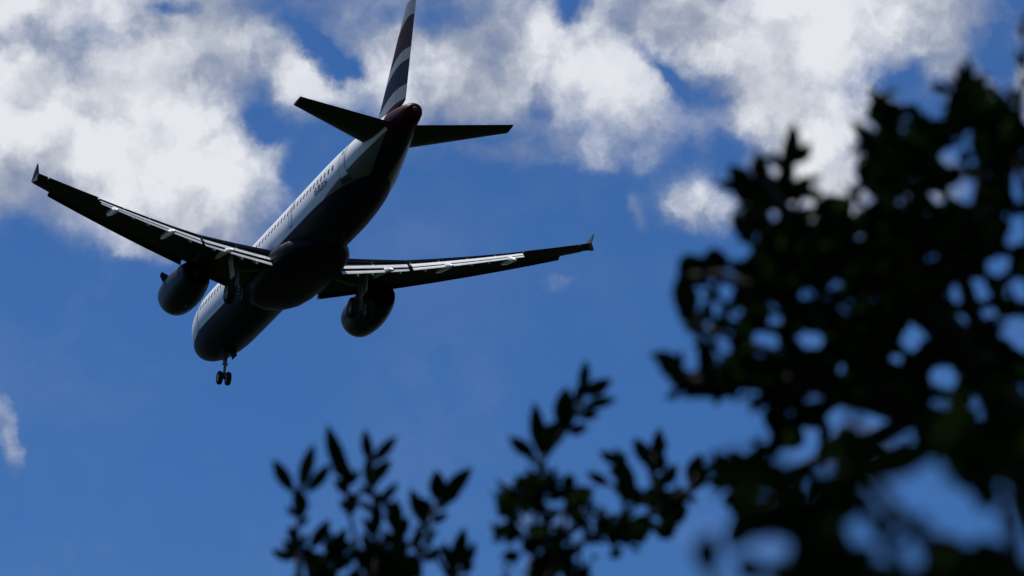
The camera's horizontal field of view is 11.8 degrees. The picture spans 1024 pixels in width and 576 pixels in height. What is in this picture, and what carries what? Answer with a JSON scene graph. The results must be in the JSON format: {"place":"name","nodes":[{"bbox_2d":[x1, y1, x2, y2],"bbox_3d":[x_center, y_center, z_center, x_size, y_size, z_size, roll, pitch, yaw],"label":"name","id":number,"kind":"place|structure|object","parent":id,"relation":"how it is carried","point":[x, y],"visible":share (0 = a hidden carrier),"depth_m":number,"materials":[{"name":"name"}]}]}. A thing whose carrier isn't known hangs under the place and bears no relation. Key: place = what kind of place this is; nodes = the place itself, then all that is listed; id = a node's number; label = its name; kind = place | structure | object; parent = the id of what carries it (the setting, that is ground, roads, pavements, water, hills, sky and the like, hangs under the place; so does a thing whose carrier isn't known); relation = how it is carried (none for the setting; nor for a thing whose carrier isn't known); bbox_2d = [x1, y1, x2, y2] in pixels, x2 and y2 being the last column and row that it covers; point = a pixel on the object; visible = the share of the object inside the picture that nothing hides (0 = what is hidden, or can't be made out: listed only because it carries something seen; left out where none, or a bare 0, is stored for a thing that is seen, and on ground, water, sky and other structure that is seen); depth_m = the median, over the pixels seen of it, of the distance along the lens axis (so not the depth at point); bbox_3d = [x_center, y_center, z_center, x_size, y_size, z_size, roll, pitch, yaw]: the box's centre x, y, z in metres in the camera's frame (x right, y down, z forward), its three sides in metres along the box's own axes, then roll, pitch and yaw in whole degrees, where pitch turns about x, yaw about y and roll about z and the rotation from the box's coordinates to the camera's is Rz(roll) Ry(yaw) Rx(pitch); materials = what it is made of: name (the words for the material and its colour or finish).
{"place":"outdoors","nodes":[
{"label":"outdoors","id":0,"kind":"place"},
{"bbox_2d":[31,0,593,385],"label":"airliner","id":1,"kind":"object","parent":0,"point":[296,254],"visible":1,"depth_m":291.62,"materials":[{"name":"paint"}]},
{"bbox_2d":[195,304,200,332],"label":"cabin door","id":2,"kind":"structure","parent":1,"relation":"in","point":[196,320],"depth_m":308.78,"materials":[{"name":"white paint"}]},
{"bbox_2d":[288,202,294,228],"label":"cabin door","id":3,"kind":"structure","parent":1,"relation":"in","point":[290,213],"depth_m":289.47,"materials":[{"name":"white paint"}]},
{"bbox_2d":[338,144,352,183],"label":"cabin door","id":4,"kind":"structure","parent":1,"relation":"in","point":[342,171],"depth_m":280.87,"materials":[{"name":"white paint"}]},
{"bbox_2d":[0,0,1023,575],"label":"sky","id":5,"kind":"structure","parent":0,"point":[123,452],"materials":[{"name":"blue"}]},
{"bbox_3d":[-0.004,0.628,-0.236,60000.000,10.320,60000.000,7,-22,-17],"label":"ground","id":6,"kind":"structure","parent":0,"visible":0},
{"bbox_2d":[271,425,475,575],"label":"young bush","id":7,"kind":"object","parent":6,"relation":"on","point":[376,556],"visible":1,"depth_m":7.88,"materials":[{"name":"green plant"}]},
{"bbox_2d":[490,360,706,575],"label":"leafy sapling","id":8,"kind":"object","parent":6,"relation":"on","point":[555,557],"visible":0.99,"depth_m":7.27,"materials":[{"name":"green plant"}]},
{"bbox_2d":[649,16,1023,523],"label":"dark tree","id":9,"kind":"object","parent":6,"relation":"on","point":[893,272],"visible":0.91,"depth_m":5.75,"materials":[{"name":"green plant"}]},
{"bbox_2d":[692,381,1023,575],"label":"bush","id":10,"kind":"object","parent":6,"relation":"on","point":[980,459],"visible":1,"depth_m":2.95,"materials":[{"name":"green plant"}]}
]}

